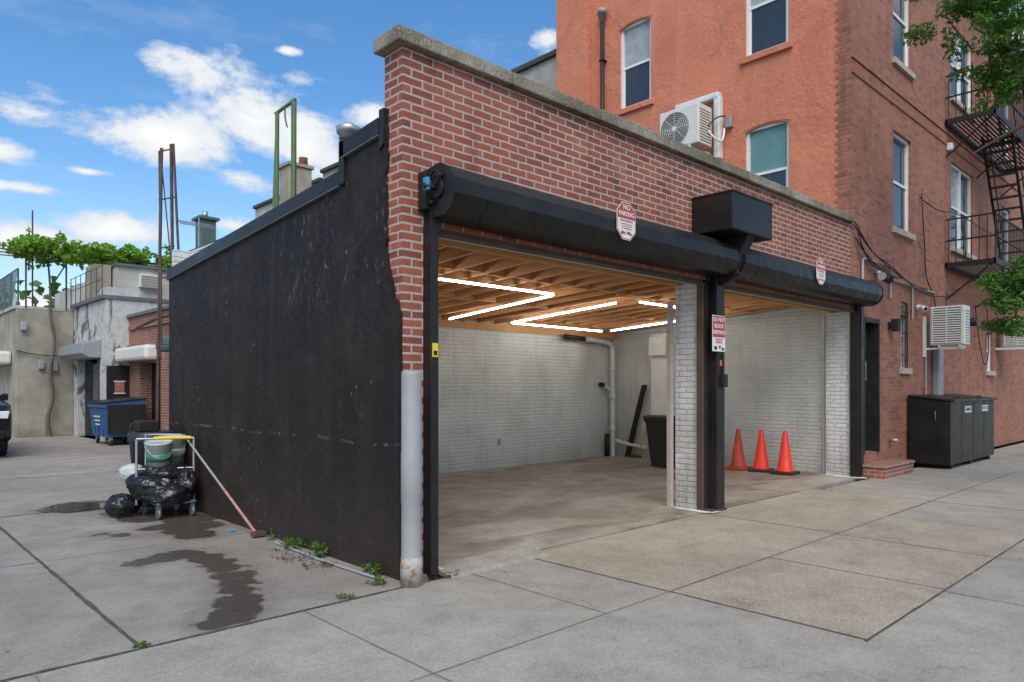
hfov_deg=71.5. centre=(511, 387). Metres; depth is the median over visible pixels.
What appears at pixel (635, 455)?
wooden broom
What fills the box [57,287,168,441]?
white painted garage
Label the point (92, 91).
sky
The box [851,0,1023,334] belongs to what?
front wall
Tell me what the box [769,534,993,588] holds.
slab
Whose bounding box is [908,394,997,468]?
black garbage enclosure
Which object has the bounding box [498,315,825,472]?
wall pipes
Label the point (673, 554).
slab
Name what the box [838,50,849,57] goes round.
toothing
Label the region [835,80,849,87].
toothing
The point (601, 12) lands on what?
downspout
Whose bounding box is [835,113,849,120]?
toothing
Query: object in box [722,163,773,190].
coping stone
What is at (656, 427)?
wheeled trash bin
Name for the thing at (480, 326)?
ledger
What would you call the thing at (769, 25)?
window lower glass
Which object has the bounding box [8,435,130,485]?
yard
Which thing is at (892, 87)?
brick band
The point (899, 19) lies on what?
window meeting rail
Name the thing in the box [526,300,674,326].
joist
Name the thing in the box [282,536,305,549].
weed
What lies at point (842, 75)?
toothing
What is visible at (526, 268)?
joist
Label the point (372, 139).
flashing drip edge
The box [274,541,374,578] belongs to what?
discarded pipe
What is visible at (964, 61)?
window upper glass
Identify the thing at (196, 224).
tv antenna
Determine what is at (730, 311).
joist
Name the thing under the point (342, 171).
step flashing
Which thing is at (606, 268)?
front wall
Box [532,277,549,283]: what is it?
blocking
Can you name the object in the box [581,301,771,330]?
joist
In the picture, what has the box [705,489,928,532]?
slab
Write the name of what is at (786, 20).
window sash stile
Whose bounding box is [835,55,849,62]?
toothing
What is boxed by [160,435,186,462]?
paint bucket
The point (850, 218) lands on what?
coping stone
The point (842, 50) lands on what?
toothing
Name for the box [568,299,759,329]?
joist
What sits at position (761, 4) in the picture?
window meeting rail
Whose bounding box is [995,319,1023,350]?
wall air conditioner
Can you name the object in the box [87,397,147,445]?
blue dumpster
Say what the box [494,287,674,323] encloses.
joist
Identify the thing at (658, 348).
electrical panel
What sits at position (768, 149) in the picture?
window upper glass
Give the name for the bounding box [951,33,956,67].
window upper glass
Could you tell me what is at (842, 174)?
toothing
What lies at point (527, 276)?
blocking
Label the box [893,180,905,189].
window meeting rail
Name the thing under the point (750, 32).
window sash stile
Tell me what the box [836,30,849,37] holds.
toothing
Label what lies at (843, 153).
toothing
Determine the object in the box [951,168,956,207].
window upper glass
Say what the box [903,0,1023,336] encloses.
street tree
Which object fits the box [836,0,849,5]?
toothing
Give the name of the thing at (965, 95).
window lower glass
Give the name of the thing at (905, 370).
window sill
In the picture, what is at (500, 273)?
blocking
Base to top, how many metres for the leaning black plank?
1.537 m
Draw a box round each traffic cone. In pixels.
[725,429,751,470]
[748,430,773,472]
[770,431,799,475]
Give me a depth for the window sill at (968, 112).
16.10 m
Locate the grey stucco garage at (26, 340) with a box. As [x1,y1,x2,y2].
[0,305,73,436]
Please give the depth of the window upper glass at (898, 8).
13.47 m
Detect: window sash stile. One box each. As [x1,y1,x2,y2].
[624,71,625,107]
[750,10,751,54]
[786,0,786,41]
[904,27,905,64]
[904,190,905,230]
[957,211,957,247]
[968,218,968,252]
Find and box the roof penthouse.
[55,263,168,308]
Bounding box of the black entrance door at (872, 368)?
[864,317,879,453]
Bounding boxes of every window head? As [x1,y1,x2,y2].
[623,18,649,30]
[749,122,786,132]
[893,132,906,144]
[951,164,958,171]
[961,171,969,179]
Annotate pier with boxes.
[388,221,422,562]
[675,282,696,508]
[826,310,849,475]
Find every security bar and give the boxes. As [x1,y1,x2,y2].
[902,302,902,366]
[903,302,904,367]
[905,303,905,367]
[907,303,907,367]
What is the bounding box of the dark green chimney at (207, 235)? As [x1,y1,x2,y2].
[191,211,219,247]
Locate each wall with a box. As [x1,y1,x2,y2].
[172,249,580,473]
[255,184,314,218]
[323,167,338,178]
[438,237,836,310]
[519,57,555,89]
[592,0,839,309]
[614,307,825,472]
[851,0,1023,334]
[864,308,1023,464]
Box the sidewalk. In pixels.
[3,443,1023,681]
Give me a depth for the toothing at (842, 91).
11.70 m
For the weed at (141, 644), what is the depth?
4.10 m
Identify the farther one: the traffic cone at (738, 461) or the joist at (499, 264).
the traffic cone at (738, 461)
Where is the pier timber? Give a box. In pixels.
[667,303,672,506]
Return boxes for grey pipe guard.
[400,371,422,587]
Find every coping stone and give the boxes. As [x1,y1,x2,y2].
[373,24,512,86]
[508,73,600,121]
[597,109,670,149]
[667,139,726,171]
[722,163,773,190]
[770,182,812,206]
[809,199,845,219]
[842,212,854,223]
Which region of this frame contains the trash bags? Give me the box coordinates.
[104,461,198,515]
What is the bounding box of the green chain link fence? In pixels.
[0,268,18,310]
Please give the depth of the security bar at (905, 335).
13.38 m
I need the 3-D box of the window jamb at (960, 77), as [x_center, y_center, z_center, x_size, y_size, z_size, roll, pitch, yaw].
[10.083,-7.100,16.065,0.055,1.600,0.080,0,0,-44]
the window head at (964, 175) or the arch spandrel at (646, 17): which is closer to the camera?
the arch spandrel at (646, 17)
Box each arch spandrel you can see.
[620,21,635,31]
[636,16,650,21]
[745,124,766,133]
[767,119,788,123]
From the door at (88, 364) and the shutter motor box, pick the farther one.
the door at (88, 364)
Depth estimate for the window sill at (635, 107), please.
14.69 m
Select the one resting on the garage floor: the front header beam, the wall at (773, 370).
the wall at (773, 370)
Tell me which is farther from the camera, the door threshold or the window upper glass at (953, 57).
the window upper glass at (953, 57)
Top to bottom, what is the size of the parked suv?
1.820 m
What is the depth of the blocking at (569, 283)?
9.49 m
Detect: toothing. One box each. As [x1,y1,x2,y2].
[835,5,849,13]
[835,13,849,21]
[835,21,849,29]
[835,38,849,46]
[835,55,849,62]
[835,63,849,70]
[835,71,849,79]
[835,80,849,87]
[835,96,849,103]
[835,105,849,111]
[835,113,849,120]
[835,130,849,136]
[835,138,849,144]
[835,146,849,152]
[835,154,849,161]
[835,163,849,169]
[835,171,849,177]
[835,196,849,202]
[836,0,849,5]
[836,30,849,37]
[836,46,849,54]
[836,88,849,95]
[836,121,849,128]
[836,179,849,185]
[836,188,849,193]
[836,204,849,209]
[838,1,849,8]
[838,26,849,32]
[838,34,849,41]
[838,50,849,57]
[838,67,849,73]
[838,84,849,90]
[838,92,849,98]
[838,109,849,115]
[838,125,849,131]
[838,134,849,139]
[838,142,849,148]
[838,150,849,156]
[838,159,849,164]
[838,175,849,181]
[838,184,849,189]
[839,9,849,16]
[839,17,849,24]
[839,42,849,49]
[839,59,849,65]
[839,75,849,82]
[839,100,849,106]
[839,117,849,123]
[839,167,849,172]
[839,192,849,197]
[839,200,849,205]
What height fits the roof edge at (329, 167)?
0.120 m
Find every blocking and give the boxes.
[438,259,453,269]
[438,291,454,297]
[457,295,472,300]
[462,263,483,272]
[480,297,496,301]
[484,269,504,276]
[497,300,512,303]
[513,272,531,279]
[522,302,534,306]
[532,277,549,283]
[536,305,548,308]
[558,280,573,285]
[574,284,589,289]
[597,287,611,291]
[614,290,625,294]
[634,292,645,296]
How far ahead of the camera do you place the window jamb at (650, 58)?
14.54 m
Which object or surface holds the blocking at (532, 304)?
attached to the joist at (599, 285)
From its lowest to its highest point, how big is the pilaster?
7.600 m
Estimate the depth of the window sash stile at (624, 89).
15.05 m
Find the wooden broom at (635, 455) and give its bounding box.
[629,430,646,457]
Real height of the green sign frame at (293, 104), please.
2.140 m
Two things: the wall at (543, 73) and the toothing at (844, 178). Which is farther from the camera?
the wall at (543, 73)
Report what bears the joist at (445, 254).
on the front header beam
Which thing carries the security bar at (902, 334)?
attached to the window sill at (905, 370)
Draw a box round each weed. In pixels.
[131,640,151,648]
[281,535,293,544]
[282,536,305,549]
[307,540,329,557]
[336,593,355,598]
[360,563,370,571]
[364,562,382,577]
[371,575,387,584]
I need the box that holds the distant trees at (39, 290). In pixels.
[5,276,77,307]
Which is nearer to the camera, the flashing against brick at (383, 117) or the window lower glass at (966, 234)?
the flashing against brick at (383, 117)
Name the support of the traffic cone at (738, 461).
on the garage floor
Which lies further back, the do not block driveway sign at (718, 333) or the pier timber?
the pier timber
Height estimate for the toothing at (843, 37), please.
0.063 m
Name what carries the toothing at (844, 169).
on the toothing at (842, 174)
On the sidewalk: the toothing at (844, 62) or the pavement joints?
the pavement joints
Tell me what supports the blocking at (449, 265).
attached to the joist at (445, 254)
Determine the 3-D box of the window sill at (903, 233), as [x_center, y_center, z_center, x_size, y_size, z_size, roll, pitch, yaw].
[7.303,-2.864,13.290,1.120,0.108,0.109,0,0,-44]
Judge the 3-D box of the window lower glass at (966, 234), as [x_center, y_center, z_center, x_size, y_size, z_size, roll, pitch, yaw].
[10.366,-3.527,16.345,0.680,0.845,0.015,0,0,-44]
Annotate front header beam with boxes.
[438,239,835,312]
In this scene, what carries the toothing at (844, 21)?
on the toothing at (846, 24)
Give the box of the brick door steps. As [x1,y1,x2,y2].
[863,451,914,479]
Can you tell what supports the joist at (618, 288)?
on the front header beam
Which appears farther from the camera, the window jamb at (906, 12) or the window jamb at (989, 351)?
the window jamb at (989, 351)
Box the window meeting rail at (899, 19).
[893,12,905,26]
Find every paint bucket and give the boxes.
[144,440,172,467]
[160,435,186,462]
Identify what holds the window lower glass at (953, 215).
on the window bottom rail
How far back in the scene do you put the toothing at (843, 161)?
11.70 m
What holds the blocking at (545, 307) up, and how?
attached to the joist at (618, 288)
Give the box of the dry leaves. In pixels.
[269,548,457,584]
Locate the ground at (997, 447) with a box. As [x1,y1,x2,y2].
[865,440,1023,478]
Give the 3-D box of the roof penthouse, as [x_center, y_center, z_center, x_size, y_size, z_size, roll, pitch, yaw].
[-13.398,-3.100,26.858,6.400,1.400,10.610,0,0,-44]
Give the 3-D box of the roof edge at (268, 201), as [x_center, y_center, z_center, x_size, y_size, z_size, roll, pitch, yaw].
[-5.044,-7.260,30.117,9.800,0.120,5.460,0,0,-44]
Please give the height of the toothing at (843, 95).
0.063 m
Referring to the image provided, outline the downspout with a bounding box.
[597,7,606,109]
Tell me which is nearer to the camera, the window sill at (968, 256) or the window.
the window sill at (968, 256)
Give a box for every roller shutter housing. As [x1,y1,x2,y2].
[418,162,741,276]
[734,248,883,306]
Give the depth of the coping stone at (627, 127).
7.49 m
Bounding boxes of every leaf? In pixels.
[106,366,129,439]
[865,324,866,449]
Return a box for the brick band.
[851,53,1023,195]
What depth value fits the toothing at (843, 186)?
11.69 m
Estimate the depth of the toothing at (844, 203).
11.69 m
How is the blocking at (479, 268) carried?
attached to the joist at (470, 260)
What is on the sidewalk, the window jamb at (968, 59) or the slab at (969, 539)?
the slab at (969, 539)
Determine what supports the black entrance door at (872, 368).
attached to the front wall at (964, 371)
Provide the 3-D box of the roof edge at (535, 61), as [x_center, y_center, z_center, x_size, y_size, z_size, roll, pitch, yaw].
[2.909,-7.860,21.755,9.800,0.120,5.540,0,0,-44]
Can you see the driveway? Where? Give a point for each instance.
(158, 592)
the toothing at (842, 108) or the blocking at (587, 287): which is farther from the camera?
the toothing at (842, 108)
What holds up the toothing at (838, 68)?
on the toothing at (843, 70)
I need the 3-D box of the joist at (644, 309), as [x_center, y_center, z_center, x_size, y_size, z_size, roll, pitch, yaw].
[2.219,-1.393,12.254,0.045,0.453,4.780,0,0,-44]
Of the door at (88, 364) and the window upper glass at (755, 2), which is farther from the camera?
the door at (88, 364)
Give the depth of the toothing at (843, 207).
11.70 m
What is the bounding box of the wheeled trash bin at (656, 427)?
[643,415,674,467]
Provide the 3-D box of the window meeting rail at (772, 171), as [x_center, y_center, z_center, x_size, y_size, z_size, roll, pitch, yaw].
[4.601,-3.850,12.738,0.055,0.050,0.710,0,0,-44]
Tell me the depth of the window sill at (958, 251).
15.56 m
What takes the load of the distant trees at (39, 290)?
on the ground at (997, 447)
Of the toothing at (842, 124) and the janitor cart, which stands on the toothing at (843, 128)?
the toothing at (842, 124)
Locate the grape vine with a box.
[0,225,170,436]
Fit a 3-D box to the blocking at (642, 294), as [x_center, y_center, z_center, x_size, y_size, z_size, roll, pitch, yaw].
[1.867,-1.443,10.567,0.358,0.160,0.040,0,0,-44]
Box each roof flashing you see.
[166,171,338,278]
[340,118,378,154]
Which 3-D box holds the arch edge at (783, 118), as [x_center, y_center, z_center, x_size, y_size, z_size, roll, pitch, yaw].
[4.535,-4.702,12.675,0.018,0.105,0.900,0,0,-44]
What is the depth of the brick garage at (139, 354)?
18.97 m
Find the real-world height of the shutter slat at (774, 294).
0.043 m
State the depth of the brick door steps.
11.83 m
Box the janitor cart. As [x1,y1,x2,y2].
[135,433,195,519]
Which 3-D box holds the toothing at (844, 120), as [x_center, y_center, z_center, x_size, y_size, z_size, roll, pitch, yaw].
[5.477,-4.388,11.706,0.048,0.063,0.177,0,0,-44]
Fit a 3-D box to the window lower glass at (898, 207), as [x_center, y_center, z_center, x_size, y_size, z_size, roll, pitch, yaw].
[7.232,-3.380,13.364,0.790,0.810,0.015,0,0,-44]
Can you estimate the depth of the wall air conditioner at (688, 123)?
13.11 m
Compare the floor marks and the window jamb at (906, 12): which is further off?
the window jamb at (906, 12)
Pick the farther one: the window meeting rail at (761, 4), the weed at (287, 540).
the window meeting rail at (761, 4)
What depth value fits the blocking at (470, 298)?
10.37 m
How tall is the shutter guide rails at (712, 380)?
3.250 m
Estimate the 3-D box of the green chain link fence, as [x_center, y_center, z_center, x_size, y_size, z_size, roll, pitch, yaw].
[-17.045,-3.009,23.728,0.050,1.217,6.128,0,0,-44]
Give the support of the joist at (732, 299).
on the front header beam
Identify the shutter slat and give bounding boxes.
[438,228,702,281]
[726,284,854,310]
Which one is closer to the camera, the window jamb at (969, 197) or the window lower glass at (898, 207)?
the window lower glass at (898, 207)
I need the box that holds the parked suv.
[0,393,11,455]
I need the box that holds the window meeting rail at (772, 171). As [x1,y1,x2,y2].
[756,166,786,175]
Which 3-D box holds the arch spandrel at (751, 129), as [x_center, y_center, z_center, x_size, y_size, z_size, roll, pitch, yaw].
[4.411,-4.665,12.841,0.050,0.071,0.410,0,0,-44]
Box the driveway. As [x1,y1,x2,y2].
[0,446,400,679]
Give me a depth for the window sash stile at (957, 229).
15.98 m
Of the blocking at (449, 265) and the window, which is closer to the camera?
the blocking at (449, 265)
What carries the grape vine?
on the yard at (108, 463)
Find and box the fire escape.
[945,8,1023,314]
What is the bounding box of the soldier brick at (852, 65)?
[851,59,853,72]
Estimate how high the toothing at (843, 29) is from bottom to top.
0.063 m
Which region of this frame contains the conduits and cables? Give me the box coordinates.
[853,142,991,441]
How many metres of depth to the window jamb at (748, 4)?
12.99 m
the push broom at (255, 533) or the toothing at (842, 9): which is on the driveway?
the push broom at (255, 533)
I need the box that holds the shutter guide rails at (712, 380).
[423,196,863,576]
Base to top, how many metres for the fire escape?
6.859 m
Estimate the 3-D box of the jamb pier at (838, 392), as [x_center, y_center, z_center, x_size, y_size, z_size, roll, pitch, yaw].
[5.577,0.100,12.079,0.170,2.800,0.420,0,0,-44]
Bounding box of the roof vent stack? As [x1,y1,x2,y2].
[336,122,360,140]
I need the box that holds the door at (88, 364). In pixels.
[85,361,93,435]
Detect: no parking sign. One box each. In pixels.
[617,201,635,240]
[816,258,824,284]
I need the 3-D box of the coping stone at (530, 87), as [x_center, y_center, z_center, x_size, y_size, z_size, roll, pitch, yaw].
[0.332,-2.728,6.828,1.212,0.116,0.362,0,0,-44]
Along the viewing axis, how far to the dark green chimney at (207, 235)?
26.53 m
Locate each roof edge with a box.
[189,239,218,250]
[253,177,322,208]
[320,161,338,173]
[510,49,555,73]
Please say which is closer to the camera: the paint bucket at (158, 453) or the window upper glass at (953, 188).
the paint bucket at (158, 453)
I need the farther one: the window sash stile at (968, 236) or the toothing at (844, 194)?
the window sash stile at (968, 236)
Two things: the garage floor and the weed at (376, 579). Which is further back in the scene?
the garage floor
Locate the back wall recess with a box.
[581,331,613,457]
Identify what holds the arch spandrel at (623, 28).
attached to the orange side wall at (698, 48)
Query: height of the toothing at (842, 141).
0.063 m
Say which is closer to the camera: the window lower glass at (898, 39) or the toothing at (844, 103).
the toothing at (844, 103)
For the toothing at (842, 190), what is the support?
on the toothing at (844, 194)
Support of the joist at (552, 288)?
on the front header beam
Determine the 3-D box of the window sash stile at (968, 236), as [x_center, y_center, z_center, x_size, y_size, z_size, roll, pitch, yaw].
[10.624,-3.527,16.588,0.030,0.845,0.043,0,0,-44]
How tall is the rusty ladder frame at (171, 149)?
5.502 m
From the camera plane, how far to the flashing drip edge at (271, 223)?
7.24 m
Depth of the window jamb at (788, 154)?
12.43 m
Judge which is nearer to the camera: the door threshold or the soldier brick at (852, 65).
the door threshold
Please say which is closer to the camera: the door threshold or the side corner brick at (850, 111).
the door threshold
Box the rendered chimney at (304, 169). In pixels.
[279,157,313,204]
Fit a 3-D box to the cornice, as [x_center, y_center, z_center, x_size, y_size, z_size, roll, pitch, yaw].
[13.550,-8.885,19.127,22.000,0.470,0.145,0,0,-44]
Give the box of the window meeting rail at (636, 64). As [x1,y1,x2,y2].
[624,58,649,70]
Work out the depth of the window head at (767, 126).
12.71 m
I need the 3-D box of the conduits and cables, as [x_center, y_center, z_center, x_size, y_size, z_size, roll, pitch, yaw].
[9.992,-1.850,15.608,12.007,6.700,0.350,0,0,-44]
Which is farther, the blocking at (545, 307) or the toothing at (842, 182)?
the toothing at (842, 182)
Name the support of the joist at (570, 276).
on the front header beam
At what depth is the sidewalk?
4.28 m
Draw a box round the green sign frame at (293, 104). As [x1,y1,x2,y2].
[272,97,296,208]
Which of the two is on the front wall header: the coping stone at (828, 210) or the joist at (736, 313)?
the coping stone at (828, 210)
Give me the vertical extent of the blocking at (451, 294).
0.160 m
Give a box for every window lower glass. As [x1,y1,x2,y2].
[626,61,649,106]
[752,0,785,53]
[761,170,785,186]
[893,16,903,62]
[893,184,903,229]
[951,67,956,97]
[951,208,956,246]
[961,82,967,107]
[961,214,967,251]
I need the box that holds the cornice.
[980,15,1023,72]
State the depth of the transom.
12.42 m
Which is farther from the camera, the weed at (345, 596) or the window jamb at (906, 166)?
the window jamb at (906, 166)
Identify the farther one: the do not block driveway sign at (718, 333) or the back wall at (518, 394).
the back wall at (518, 394)
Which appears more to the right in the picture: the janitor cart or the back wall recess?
the back wall recess
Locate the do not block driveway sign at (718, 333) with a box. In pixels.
[712,315,724,351]
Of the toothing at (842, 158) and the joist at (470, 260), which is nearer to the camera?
the joist at (470, 260)
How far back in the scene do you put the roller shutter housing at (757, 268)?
9.71 m
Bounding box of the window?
[115,382,123,392]
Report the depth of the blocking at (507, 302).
10.91 m
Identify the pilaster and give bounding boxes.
[556,0,591,104]
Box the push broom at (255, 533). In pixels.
[187,440,265,537]
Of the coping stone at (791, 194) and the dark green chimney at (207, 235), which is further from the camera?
the dark green chimney at (207, 235)
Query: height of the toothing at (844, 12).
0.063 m
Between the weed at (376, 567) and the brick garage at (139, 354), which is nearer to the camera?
the weed at (376, 567)
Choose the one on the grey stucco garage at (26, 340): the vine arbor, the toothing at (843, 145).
the vine arbor
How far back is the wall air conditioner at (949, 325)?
13.85 m
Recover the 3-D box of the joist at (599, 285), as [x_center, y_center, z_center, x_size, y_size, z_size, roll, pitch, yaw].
[0.458,-1.393,10.579,0.045,0.453,4.780,0,0,-44]
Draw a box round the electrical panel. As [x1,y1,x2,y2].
[649,333,674,415]
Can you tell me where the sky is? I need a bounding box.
[0,0,1023,306]
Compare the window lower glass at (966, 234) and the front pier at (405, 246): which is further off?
the window lower glass at (966, 234)
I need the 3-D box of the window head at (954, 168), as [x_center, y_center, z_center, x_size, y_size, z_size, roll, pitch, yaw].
[9.755,-4.872,15.753,0.740,0.055,0.080,0,0,-44]
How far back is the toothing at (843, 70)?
11.69 m
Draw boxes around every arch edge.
[618,14,651,30]
[743,117,790,132]
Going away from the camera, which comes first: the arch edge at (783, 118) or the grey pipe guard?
the grey pipe guard
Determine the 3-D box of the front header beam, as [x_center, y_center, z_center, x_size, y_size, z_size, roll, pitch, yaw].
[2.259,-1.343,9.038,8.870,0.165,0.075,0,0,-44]
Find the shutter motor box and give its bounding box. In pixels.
[691,189,773,258]
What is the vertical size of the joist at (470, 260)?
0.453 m
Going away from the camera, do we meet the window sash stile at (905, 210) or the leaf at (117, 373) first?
the window sash stile at (905, 210)
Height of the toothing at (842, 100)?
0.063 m
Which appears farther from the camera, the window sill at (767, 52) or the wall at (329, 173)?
the wall at (329, 173)
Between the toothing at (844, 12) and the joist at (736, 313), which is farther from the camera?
the joist at (736, 313)
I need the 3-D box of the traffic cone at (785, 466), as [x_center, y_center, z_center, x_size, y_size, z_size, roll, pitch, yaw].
[4.692,1.119,12.218,0.386,0.737,0.386,0,0,41]
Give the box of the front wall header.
[385,45,850,307]
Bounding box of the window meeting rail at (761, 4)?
[750,0,775,9]
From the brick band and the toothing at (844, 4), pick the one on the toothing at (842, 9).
the toothing at (844, 4)
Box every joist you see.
[438,247,476,263]
[438,252,504,275]
[438,257,530,285]
[438,262,555,294]
[438,266,578,302]
[438,270,600,309]
[438,274,621,315]
[442,277,640,319]
[460,281,658,320]
[478,284,674,322]
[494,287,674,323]
[510,293,674,324]
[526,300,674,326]
[540,295,733,327]
[554,297,746,328]
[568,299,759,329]
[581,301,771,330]
[594,303,782,331]
[606,307,791,332]
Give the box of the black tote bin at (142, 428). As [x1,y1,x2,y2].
[127,420,175,506]
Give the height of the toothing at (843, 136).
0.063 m
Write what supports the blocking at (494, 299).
attached to the joist at (570, 276)
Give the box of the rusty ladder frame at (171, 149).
[156,143,179,420]
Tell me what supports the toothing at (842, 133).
on the toothing at (843, 136)
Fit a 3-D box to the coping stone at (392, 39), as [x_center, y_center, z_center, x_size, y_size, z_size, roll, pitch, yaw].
[-0.552,-2.729,5.987,1.212,0.118,0.363,0,0,-44]
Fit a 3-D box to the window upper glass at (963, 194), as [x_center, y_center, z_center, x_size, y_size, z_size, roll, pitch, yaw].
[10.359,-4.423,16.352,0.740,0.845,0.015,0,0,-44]
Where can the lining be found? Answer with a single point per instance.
(196, 250)
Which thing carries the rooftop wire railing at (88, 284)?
on the white painted garage
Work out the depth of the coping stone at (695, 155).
8.34 m
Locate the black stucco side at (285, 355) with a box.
[169,125,402,580]
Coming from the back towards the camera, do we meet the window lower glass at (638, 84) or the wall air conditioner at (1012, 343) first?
the wall air conditioner at (1012, 343)
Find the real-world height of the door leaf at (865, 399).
2.240 m
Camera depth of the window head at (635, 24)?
14.79 m
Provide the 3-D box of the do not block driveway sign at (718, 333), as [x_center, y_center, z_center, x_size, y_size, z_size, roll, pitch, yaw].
[2.481,-0.645,8.528,0.290,0.430,0.008,0,0,-44]
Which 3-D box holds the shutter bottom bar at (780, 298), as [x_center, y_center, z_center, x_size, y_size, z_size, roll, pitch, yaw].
[4.118,-1.252,10.319,4.310,0.024,0.070,0,0,-44]
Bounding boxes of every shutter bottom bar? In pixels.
[438,232,704,284]
[725,286,855,312]
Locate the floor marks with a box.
[35,473,866,568]
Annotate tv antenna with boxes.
[178,218,213,246]
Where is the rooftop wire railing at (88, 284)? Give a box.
[70,265,102,302]
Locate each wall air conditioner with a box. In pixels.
[660,92,732,159]
[923,305,969,394]
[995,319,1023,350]
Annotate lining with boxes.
[191,242,213,254]
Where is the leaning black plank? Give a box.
[625,385,646,456]
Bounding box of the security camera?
[915,305,927,310]
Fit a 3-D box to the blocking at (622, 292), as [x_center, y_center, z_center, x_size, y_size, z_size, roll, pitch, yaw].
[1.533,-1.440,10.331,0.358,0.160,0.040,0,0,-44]
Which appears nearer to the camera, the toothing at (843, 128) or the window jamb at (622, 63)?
the toothing at (843, 128)
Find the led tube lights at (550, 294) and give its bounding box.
[438,277,674,331]
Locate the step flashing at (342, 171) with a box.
[339,139,345,185]
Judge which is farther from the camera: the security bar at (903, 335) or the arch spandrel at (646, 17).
the arch spandrel at (646, 17)
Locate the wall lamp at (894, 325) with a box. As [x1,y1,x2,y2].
[888,319,900,331]
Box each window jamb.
[621,31,624,108]
[650,18,650,98]
[746,0,750,55]
[746,133,750,171]
[787,0,788,41]
[787,122,788,187]
[904,0,907,66]
[904,142,907,231]
[957,36,959,100]
[957,169,959,248]
[960,44,960,101]
[960,170,960,248]
[967,49,970,110]
[967,177,970,253]
[987,333,989,368]
[1005,214,1007,259]
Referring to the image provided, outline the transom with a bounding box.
[865,330,866,346]
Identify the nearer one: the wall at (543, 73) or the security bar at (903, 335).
the security bar at (903, 335)
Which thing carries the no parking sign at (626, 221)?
attached to the roller shutter housing at (469, 199)
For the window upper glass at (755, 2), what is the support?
attached to the orange side wall at (698, 48)
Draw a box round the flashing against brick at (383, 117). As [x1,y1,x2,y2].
[379,108,388,149]
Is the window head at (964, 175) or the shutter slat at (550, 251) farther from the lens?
the window head at (964, 175)
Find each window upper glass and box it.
[625,20,649,67]
[751,0,766,6]
[751,123,786,173]
[893,0,903,21]
[893,138,903,185]
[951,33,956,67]
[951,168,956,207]
[961,46,966,78]
[961,176,966,213]
[1001,212,1004,238]
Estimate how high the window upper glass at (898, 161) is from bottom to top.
0.810 m
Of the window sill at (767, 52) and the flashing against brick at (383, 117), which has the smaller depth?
the flashing against brick at (383, 117)
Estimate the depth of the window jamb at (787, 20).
12.45 m
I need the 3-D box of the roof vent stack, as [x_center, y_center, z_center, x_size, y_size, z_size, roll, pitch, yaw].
[-1.760,-2.125,7.655,0.260,1.450,0.260,0,0,-44]
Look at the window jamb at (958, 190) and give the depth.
15.99 m
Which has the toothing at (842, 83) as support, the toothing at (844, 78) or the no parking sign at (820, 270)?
the toothing at (844, 78)
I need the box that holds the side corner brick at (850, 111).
[840,0,850,213]
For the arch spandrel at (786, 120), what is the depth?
12.49 m
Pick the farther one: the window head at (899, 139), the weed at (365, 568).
the window head at (899, 139)
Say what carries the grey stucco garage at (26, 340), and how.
on the yard at (108, 463)
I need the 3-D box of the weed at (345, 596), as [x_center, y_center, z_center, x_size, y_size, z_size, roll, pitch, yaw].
[-1.189,1.484,5.051,0.132,0.060,0.130,0,0,-44]
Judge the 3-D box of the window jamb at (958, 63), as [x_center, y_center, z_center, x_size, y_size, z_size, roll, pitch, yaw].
[10.043,-7.100,16.027,0.055,1.600,0.080,0,0,-44]
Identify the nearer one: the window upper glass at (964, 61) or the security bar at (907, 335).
the security bar at (907, 335)
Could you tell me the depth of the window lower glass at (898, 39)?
13.40 m
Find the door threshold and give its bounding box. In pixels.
[438,545,549,578]
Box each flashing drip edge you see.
[166,185,340,280]
[339,135,378,158]
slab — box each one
[537,514,835,590]
[672,558,943,638]
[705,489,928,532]
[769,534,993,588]
[838,516,1023,556]
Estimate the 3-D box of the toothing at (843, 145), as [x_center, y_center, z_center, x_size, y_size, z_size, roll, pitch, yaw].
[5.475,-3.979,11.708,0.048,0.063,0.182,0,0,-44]
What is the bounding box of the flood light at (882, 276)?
[873,269,893,283]
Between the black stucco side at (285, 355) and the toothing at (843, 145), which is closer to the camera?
the black stucco side at (285, 355)
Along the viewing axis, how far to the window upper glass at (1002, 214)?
19.01 m
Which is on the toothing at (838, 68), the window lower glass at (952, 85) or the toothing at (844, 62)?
the toothing at (844, 62)
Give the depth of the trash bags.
8.18 m
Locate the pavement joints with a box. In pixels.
[0,452,1023,681]
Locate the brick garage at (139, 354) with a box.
[115,305,168,429]
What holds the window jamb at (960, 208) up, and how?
attached to the front wall at (878, 119)
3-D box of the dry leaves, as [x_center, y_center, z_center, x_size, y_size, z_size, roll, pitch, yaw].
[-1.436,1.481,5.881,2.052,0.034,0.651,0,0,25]
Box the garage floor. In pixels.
[423,455,864,582]
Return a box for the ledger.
[438,319,617,339]
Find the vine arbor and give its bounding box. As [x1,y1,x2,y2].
[0,210,163,309]
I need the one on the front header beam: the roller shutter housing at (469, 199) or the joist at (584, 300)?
the joist at (584, 300)
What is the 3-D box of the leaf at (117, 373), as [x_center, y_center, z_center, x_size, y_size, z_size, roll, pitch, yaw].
[-10.992,0.425,19.844,0.580,2.050,0.050,0,0,-44]
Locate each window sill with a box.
[615,98,653,115]
[740,40,792,65]
[892,56,915,80]
[892,226,915,240]
[899,368,912,373]
[950,95,966,111]
[950,246,966,255]
[964,108,976,121]
[964,252,976,259]
[986,371,995,375]
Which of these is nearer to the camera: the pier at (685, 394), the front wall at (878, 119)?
the pier at (685, 394)
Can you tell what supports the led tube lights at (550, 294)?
hanging from the joist at (552, 288)
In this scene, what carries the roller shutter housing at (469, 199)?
attached to the front wall header
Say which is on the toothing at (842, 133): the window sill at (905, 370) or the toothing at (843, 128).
the toothing at (843, 128)
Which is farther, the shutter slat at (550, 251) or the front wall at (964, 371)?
the front wall at (964, 371)
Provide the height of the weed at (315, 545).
0.179 m

